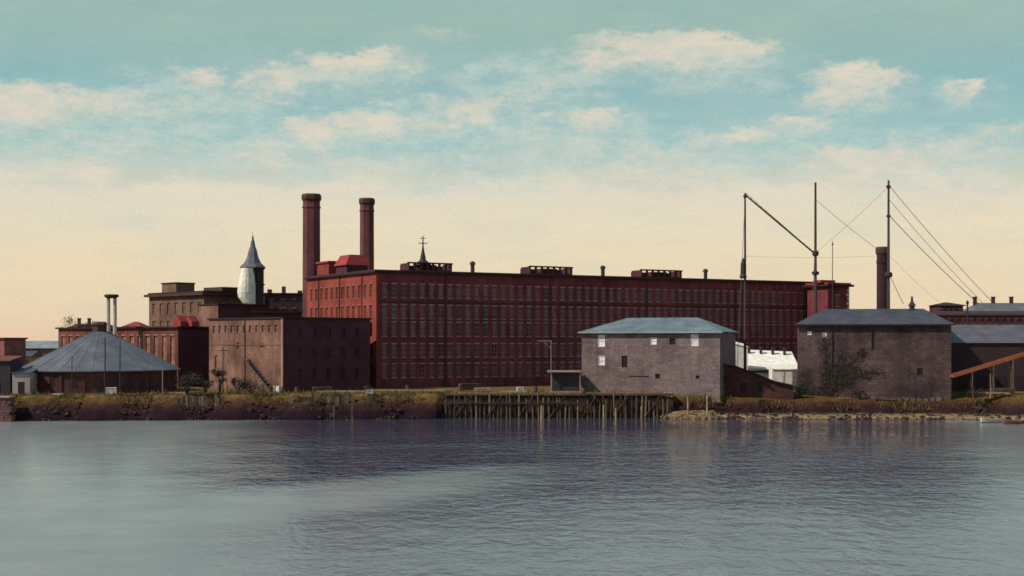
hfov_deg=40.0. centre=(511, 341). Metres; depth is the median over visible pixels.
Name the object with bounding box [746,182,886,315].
hoisting mast
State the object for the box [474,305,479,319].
window
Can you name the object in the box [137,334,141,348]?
window
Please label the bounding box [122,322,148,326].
distant house
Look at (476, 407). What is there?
timber wharf
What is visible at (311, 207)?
factory chimney
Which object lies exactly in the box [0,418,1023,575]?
river water
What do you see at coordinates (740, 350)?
white shed
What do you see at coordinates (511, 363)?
window
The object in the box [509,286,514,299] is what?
window
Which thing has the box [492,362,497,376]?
window
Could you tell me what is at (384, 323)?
window
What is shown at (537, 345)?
window
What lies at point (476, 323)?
window
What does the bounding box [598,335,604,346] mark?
window
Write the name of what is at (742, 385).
door
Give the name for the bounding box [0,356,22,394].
shed
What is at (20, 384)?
door
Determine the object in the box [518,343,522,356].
window
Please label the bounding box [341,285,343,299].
window
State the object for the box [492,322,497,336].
window
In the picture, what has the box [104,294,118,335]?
twin flue stack
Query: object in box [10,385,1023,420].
ground
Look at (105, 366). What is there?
utility pole
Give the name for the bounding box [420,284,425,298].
window
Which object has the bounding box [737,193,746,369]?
hoisting mast
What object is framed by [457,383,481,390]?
board stack
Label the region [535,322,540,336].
window
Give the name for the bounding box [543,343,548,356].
window
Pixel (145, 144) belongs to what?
sky
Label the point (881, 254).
factory chimney
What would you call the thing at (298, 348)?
window
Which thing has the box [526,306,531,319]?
window
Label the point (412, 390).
timber baulk
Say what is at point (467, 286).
window
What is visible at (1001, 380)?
door
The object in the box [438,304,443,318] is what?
window
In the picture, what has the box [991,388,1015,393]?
board stack
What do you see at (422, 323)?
window
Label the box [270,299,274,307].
window
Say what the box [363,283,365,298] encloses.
window
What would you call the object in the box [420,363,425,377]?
window
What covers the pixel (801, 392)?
shrub
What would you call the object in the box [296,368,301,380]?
window
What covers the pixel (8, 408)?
stone abutment
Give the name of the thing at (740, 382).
brick lean to
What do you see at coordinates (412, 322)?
window
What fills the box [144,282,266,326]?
brick warehouse
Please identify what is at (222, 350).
utility pole
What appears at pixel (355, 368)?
window
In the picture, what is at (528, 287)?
window
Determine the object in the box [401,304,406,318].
window
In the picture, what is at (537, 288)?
window
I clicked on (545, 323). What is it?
window
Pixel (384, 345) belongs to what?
window
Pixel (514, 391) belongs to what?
timber baulk
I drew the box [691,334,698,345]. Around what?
window
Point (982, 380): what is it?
door
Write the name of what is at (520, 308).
window
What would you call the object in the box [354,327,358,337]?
window
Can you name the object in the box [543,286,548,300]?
window
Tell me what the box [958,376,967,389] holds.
door
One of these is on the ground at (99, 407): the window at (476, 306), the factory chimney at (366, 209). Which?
the factory chimney at (366, 209)
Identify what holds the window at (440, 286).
in the cotton mill
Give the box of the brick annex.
[207,317,371,391]
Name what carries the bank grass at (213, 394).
on the ground at (99, 407)
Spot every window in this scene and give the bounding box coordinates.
[48,376,53,386]
[61,335,65,345]
[70,377,75,386]
[94,376,100,386]
[118,376,124,386]
[129,335,133,343]
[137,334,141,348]
[140,376,145,385]
[145,334,149,352]
[153,334,157,356]
[159,302,162,314]
[162,334,166,360]
[170,334,174,364]
[174,302,177,313]
[215,355,217,367]
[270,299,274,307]
[280,299,285,307]
[291,299,296,308]
[296,326,301,337]
[296,347,301,358]
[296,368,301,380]
[310,288,312,301]
[311,326,316,337]
[311,347,316,358]
[311,368,316,379]
[325,287,327,300]
[326,326,330,337]
[326,347,330,358]
[326,368,330,379]
[330,286,332,300]
[340,326,345,337]
[340,346,345,357]
[340,367,345,378]
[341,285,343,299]
[346,285,348,299]
[352,284,354,298]
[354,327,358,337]
[354,346,359,357]
[354,367,359,378]
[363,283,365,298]
[369,283,371,297]
[382,283,387,297]
[382,304,387,318]
[382,321,387,336]
[382,343,387,357]
[382,363,387,378]
[391,283,397,297]
[391,304,397,318]
[391,321,397,336]
[391,343,397,357]
[391,363,396,378]
[401,283,406,297]
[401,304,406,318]
[401,321,406,336]
[401,343,406,357]
[401,363,406,377]
[410,283,415,297]
[410,304,415,318]
[410,321,415,336]
[410,343,415,357]
[410,363,415,377]
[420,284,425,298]
[420,304,425,318]
[420,321,425,336]
[420,343,425,357]
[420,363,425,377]
[429,284,434,298]
[429,304,434,318]
[429,321,434,336]
[429,343,434,357]
[429,363,434,377]
[438,284,443,298]
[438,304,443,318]
[438,321,443,336]
[438,343,443,357]
[438,363,443,377]
[447,284,452,298]
[447,305,452,318]
[447,322,452,336]
[447,343,452,357]
[447,363,452,377]
[456,284,461,298]
[456,305,461,319]
[456,322,461,336]
[456,343,461,357]
[456,363,461,377]
[465,285,470,298]
[465,305,470,319]
[465,322,470,336]
[465,343,470,357]
[465,362,470,376]
[474,285,479,299]
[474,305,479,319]
[474,322,479,336]
[474,343,479,357]
[474,362,479,376]
[483,285,488,299]
[483,305,488,319]
[483,322,488,336]
[483,343,488,357]
[483,362,488,376]
[492,285,497,299]
[492,305,497,319]
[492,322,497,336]
[492,343,497,356]
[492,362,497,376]
[501,285,505,299]
[501,305,505,319]
[501,322,505,336]
[501,343,505,356]
[501,362,505,376]
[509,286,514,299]
[509,305,514,319]
[509,322,514,336]
[509,343,514,356]
[509,362,514,376]
[518,286,522,299]
[518,306,523,319]
[518,322,523,336]
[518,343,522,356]
[518,362,523,376]
[526,286,531,299]
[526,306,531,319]
[526,322,531,336]
[526,343,531,356]
[526,362,531,376]
[535,286,540,300]
[535,306,539,319]
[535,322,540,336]
[535,343,539,356]
[535,362,539,375]
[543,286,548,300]
[543,306,548,319]
[543,322,548,336]
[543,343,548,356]
[543,362,548,375]
[552,287,556,300]
[552,306,556,319]
[552,322,556,336]
[552,343,556,356]
[552,362,556,369]
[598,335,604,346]
[598,356,604,364]
[622,356,627,366]
[651,338,656,344]
[670,338,675,344]
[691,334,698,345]
[835,294,839,306]
[871,329,874,348]
[917,368,922,374]
[1013,318,1018,324]
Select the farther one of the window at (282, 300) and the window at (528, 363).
the window at (282, 300)
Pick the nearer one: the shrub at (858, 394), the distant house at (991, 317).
the shrub at (858, 394)
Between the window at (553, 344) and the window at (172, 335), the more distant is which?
the window at (553, 344)
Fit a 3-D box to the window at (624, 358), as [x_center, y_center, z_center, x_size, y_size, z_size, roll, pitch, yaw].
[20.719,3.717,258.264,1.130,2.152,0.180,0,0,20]
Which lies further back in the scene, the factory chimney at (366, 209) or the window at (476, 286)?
the factory chimney at (366, 209)
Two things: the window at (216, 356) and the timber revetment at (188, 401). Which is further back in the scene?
the window at (216, 356)
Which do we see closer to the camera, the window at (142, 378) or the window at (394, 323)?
the window at (142, 378)
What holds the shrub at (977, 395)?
on the ground at (99, 407)
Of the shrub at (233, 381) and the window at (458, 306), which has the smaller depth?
the shrub at (233, 381)
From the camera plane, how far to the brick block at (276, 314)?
308.37 m
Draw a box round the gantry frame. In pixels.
[543,341,550,390]
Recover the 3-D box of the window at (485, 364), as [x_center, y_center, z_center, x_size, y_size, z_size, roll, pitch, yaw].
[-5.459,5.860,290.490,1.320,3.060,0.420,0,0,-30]
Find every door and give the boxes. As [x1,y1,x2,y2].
[18,382,23,393]
[740,383,745,391]
[758,383,763,391]
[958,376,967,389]
[978,376,986,389]
[997,376,1005,387]
[1016,376,1023,389]
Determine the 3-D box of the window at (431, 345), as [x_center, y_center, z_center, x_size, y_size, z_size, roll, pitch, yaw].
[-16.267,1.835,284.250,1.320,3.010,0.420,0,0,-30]
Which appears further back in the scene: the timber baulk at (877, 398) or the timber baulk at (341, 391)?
the timber baulk at (341, 391)
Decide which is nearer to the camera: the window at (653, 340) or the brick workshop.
the window at (653, 340)
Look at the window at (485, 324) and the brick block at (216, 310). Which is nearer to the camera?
the window at (485, 324)
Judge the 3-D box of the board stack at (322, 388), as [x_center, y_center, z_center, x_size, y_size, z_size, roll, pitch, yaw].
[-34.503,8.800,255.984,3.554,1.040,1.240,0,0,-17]
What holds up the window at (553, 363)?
in the cotton mill
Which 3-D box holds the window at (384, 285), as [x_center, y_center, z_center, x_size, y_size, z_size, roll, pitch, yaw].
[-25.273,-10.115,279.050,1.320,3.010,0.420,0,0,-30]
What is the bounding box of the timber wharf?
[445,393,673,417]
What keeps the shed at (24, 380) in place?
on the ground at (99, 407)
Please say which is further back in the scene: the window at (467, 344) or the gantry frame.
the window at (467, 344)
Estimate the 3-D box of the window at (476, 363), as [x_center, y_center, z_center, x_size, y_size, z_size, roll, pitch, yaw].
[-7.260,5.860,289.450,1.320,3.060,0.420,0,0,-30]
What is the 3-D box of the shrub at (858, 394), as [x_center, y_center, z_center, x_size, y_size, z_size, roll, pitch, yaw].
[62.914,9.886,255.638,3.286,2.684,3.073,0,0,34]
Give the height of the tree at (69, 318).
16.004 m
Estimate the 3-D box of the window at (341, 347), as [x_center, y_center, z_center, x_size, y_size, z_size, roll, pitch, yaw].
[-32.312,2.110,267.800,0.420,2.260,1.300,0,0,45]
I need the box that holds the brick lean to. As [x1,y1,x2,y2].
[723,364,793,399]
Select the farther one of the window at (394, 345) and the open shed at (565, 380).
the window at (394, 345)
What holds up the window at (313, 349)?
in the brick annex
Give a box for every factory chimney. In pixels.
[301,193,320,316]
[359,198,374,269]
[875,247,886,308]
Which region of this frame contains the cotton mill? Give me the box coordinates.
[304,236,813,387]
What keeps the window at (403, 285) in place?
in the cotton mill
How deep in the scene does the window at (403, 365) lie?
281.15 m
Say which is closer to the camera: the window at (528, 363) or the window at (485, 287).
the window at (485, 287)
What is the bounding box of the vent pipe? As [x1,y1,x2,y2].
[966,300,968,324]
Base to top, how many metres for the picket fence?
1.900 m
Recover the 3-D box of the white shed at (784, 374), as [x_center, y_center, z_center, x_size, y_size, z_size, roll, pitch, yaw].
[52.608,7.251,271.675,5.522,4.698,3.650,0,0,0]
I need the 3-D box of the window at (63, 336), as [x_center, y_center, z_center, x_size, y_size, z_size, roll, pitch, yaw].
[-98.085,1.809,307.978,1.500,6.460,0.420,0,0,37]
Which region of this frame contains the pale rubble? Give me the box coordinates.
[655,410,721,418]
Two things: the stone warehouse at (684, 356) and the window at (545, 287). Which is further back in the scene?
the window at (545, 287)
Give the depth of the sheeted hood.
319.47 m
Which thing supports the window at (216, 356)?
in the brick annex
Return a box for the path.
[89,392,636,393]
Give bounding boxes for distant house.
[26,341,57,354]
[26,351,43,363]
[70,318,91,326]
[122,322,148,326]
[929,302,965,312]
[933,311,1023,324]
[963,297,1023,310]
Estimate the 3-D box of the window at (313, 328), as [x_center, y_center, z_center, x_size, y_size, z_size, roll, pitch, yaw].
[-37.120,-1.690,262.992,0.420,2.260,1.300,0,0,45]
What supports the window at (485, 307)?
in the cotton mill
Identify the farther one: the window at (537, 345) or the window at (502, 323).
the window at (537, 345)
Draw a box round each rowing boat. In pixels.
[980,417,1005,421]
[1003,419,1023,423]
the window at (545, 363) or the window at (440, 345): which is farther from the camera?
the window at (545, 363)
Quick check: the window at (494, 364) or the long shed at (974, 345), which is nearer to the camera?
the long shed at (974, 345)
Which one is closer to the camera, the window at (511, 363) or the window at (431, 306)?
the window at (431, 306)
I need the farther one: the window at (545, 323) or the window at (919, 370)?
the window at (545, 323)
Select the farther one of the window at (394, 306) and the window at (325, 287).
the window at (325, 287)
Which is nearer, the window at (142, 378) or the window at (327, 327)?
the window at (142, 378)
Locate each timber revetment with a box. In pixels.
[173,395,223,406]
[291,394,376,406]
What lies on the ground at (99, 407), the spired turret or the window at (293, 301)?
the spired turret
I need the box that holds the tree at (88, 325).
[76,321,92,326]
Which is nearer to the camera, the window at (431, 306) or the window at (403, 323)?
the window at (403, 323)
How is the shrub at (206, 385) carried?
on the ground at (99, 407)
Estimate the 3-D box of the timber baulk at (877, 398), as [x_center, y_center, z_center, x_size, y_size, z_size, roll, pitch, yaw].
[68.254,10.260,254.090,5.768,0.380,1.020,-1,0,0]
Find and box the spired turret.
[240,236,265,303]
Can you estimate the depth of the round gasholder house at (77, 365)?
256.13 m
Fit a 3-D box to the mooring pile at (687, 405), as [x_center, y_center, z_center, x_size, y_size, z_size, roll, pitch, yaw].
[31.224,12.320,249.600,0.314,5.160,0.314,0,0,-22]
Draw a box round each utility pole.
[104,337,105,393]
[119,341,120,393]
[218,347,226,392]
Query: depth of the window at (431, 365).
284.32 m
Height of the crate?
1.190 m
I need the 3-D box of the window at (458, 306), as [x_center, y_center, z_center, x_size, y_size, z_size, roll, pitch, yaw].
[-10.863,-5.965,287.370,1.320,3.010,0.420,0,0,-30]
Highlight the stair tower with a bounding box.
[802,280,853,317]
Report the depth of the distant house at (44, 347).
421.30 m
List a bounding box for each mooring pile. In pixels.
[687,396,688,414]
[706,395,707,412]
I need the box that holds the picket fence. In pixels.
[227,385,275,395]
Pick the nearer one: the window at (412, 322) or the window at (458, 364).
the window at (412, 322)
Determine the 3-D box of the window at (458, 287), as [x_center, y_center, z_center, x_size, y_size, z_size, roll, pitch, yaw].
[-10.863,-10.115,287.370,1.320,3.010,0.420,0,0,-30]
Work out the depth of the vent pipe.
299.82 m
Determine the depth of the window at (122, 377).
253.93 m
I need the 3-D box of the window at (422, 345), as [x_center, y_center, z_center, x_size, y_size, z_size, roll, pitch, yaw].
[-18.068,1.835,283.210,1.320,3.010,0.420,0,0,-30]
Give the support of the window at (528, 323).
in the cotton mill
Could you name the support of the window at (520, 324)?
in the cotton mill
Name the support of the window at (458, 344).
in the cotton mill
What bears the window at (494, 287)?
in the cotton mill
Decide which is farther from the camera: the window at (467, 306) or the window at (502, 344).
the window at (502, 344)
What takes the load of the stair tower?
on the ground at (99, 407)
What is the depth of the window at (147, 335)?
290.85 m
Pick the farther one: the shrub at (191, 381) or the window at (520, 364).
the window at (520, 364)
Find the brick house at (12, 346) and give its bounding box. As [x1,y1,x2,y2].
[0,338,27,365]
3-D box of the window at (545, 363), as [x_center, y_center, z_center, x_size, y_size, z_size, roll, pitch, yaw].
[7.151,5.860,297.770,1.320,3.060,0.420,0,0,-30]
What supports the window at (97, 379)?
in the round gasholder house at (77, 365)
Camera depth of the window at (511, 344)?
293.63 m
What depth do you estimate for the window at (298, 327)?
260.65 m
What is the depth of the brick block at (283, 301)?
339.13 m
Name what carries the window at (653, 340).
in the stone warehouse at (684, 356)
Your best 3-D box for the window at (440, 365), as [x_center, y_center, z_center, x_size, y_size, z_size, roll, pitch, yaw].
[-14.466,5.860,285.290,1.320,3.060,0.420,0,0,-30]
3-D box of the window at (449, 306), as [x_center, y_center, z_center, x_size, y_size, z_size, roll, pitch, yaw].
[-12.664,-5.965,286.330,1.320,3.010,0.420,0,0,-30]
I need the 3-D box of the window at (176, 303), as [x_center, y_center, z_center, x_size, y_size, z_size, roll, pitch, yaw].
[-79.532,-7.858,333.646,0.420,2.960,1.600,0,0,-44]
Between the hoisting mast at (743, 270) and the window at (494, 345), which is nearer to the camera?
the hoisting mast at (743, 270)
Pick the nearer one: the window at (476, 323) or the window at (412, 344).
the window at (412, 344)
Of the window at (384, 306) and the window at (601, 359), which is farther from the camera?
the window at (384, 306)
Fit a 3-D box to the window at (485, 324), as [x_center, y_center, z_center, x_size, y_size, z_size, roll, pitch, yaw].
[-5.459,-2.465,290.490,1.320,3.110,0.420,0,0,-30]
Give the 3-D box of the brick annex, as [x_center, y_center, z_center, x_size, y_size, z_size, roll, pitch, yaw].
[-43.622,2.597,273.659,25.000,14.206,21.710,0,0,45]
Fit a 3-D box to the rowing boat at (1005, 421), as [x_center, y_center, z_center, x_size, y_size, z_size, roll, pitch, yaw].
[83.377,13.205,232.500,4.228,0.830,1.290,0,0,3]
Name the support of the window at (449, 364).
in the cotton mill
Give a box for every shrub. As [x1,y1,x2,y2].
[171,369,205,393]
[198,378,214,392]
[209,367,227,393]
[229,376,248,392]
[232,376,262,392]
[363,385,372,391]
[793,381,809,397]
[849,389,864,399]
[967,386,988,398]
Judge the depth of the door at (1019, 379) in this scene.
262.25 m
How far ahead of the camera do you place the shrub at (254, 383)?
250.41 m
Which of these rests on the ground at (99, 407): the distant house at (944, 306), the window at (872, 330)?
the distant house at (944, 306)
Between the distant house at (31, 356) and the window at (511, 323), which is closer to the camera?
the window at (511, 323)
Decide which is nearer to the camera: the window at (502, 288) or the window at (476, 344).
the window at (476, 344)
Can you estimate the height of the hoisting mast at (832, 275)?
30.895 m
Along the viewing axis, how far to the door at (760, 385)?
255.18 m
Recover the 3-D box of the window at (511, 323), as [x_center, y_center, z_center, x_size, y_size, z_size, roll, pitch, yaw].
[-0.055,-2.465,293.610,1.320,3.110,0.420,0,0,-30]
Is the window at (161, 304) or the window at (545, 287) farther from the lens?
the window at (161, 304)
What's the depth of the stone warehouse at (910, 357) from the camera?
256.28 m
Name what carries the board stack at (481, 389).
on the ground at (99, 407)
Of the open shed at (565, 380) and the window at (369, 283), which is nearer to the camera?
the open shed at (565, 380)
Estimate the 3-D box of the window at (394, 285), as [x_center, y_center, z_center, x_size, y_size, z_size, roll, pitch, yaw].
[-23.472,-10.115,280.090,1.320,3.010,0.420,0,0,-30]
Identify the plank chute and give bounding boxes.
[950,352,1023,394]
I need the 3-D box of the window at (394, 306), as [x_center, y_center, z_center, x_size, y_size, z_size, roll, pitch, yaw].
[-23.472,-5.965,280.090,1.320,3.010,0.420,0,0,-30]
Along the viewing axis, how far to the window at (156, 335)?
289.29 m
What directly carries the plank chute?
on the ground at (99, 407)
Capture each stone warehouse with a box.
[578,317,736,402]
[794,296,954,400]
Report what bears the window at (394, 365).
in the cotton mill
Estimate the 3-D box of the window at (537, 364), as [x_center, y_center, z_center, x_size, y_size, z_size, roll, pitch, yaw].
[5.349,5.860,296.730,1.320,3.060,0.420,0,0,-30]
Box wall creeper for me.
[794,332,882,396]
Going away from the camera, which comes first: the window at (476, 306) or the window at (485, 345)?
the window at (476, 306)
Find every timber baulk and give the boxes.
[169,392,192,394]
[316,391,365,392]
[371,389,445,391]
[501,391,527,392]
[873,397,906,399]
[978,392,1010,394]
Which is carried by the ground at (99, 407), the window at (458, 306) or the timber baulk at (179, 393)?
the timber baulk at (179, 393)
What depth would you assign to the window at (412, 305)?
282.25 m
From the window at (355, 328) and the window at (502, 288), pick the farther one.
the window at (502, 288)
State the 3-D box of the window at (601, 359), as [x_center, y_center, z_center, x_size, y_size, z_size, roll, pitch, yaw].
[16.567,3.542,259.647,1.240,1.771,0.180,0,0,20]
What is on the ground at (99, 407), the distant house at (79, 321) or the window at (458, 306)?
the distant house at (79, 321)
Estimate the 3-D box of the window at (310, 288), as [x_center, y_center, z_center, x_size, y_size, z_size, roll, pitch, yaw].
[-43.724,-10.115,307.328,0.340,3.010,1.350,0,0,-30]
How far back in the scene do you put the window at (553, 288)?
298.91 m
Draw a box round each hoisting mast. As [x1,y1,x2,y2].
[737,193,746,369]
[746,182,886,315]
[832,241,832,308]
[885,180,992,308]
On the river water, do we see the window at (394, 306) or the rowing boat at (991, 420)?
the rowing boat at (991, 420)
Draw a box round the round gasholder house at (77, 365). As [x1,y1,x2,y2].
[22,322,180,393]
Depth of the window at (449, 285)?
286.34 m
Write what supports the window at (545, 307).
in the cotton mill
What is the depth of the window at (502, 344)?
292.63 m
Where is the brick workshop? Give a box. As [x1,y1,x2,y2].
[55,316,208,386]
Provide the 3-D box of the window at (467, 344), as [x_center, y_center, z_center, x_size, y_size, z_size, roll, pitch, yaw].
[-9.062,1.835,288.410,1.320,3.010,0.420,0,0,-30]
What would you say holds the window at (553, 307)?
in the cotton mill
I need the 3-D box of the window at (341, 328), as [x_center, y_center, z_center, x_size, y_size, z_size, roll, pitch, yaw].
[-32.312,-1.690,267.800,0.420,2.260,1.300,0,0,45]
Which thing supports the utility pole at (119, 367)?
on the ground at (99, 407)
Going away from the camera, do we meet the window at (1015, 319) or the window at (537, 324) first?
the window at (537, 324)
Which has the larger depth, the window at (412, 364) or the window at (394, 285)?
the window at (412, 364)
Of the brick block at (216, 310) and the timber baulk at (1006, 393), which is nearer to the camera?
the timber baulk at (1006, 393)
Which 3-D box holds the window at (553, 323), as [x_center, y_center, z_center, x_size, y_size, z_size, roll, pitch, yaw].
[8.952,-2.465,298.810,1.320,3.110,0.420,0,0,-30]
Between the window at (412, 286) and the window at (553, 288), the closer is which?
the window at (412, 286)
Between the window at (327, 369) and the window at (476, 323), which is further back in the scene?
the window at (476, 323)
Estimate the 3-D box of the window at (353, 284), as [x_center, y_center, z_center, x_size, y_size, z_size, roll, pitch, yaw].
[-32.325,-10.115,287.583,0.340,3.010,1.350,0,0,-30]
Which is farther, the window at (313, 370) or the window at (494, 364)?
the window at (494, 364)
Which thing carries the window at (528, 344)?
in the cotton mill
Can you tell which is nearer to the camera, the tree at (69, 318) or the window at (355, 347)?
the window at (355, 347)
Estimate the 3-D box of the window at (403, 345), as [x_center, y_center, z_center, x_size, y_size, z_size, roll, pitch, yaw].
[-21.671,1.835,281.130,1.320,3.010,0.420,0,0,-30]
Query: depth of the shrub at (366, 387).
252.74 m
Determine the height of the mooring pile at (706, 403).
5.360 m
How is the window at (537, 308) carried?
in the cotton mill
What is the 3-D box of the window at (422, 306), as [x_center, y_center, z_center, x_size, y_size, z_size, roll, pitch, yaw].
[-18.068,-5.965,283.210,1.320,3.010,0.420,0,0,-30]
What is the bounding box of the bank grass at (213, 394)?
[0,387,1023,410]
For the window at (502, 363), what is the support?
in the cotton mill
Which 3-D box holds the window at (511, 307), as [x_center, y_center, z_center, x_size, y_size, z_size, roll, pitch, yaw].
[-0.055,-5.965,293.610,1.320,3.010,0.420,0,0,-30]
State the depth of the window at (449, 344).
286.34 m
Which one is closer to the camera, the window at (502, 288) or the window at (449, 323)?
the window at (449, 323)
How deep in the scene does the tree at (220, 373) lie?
250.89 m
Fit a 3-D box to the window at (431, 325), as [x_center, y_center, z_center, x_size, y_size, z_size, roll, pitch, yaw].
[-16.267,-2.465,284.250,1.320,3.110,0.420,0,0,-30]
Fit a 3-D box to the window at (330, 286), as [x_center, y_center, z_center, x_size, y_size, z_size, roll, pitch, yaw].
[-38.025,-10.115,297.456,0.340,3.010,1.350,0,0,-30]
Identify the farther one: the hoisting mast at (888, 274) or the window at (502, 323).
the window at (502, 323)
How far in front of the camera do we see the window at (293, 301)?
339.62 m
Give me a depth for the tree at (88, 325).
334.06 m
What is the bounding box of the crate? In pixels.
[106,387,116,393]
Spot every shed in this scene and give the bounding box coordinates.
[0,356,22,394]
[11,368,37,394]
[547,370,580,391]
[736,342,747,369]
[748,347,796,377]
[769,367,796,389]
[951,325,1023,390]
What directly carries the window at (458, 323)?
in the cotton mill
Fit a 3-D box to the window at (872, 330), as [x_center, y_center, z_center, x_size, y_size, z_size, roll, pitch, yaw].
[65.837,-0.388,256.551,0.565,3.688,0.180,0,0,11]
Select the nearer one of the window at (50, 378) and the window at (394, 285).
the window at (50, 378)
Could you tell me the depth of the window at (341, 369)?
267.81 m
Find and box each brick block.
[197,303,269,326]
[250,311,302,316]
[264,286,302,316]
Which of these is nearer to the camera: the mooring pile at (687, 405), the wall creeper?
the mooring pile at (687, 405)
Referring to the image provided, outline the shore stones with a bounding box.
[16,397,1020,420]
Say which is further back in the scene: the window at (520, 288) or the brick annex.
the window at (520, 288)
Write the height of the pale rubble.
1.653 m
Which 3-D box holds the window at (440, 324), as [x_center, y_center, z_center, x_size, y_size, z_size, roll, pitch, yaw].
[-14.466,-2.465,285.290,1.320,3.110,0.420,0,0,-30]
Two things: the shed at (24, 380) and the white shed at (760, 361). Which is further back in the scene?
the white shed at (760, 361)
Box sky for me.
[0,0,1023,340]
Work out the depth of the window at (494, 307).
291.63 m
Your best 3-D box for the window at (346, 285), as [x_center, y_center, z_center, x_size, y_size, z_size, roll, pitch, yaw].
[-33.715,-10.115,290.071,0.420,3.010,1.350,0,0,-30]
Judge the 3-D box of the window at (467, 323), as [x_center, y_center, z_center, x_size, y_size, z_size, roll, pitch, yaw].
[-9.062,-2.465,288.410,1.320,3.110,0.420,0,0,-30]
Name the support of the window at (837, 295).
in the stair tower
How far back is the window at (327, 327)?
265.47 m
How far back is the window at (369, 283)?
280.26 m
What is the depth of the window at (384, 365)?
279.09 m
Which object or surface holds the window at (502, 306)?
in the cotton mill
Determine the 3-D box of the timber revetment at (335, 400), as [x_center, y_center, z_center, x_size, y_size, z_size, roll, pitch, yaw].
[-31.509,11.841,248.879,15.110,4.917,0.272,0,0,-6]
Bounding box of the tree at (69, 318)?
[58,314,76,326]
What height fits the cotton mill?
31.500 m
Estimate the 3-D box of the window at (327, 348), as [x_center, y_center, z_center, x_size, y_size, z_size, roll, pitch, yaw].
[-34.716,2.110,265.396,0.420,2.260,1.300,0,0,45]
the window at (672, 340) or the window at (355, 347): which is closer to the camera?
the window at (672, 340)
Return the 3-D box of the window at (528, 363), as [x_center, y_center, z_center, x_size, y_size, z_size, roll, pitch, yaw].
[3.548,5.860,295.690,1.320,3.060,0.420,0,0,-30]
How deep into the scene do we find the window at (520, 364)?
294.75 m
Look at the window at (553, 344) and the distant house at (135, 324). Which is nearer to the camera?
the window at (553, 344)
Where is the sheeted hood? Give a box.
[237,268,254,303]
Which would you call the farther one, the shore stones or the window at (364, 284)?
the window at (364, 284)
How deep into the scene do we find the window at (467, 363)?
288.45 m
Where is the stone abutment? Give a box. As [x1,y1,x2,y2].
[0,396,16,421]
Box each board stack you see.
[312,387,332,392]
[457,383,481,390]
[474,388,490,391]
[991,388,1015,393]
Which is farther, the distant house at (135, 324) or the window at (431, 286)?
the distant house at (135, 324)
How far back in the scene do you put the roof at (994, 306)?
334.69 m
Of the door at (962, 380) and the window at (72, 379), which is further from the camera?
the door at (962, 380)
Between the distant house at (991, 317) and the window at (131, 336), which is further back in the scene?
the distant house at (991, 317)
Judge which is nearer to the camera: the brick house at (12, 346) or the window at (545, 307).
the brick house at (12, 346)
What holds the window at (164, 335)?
in the brick workshop

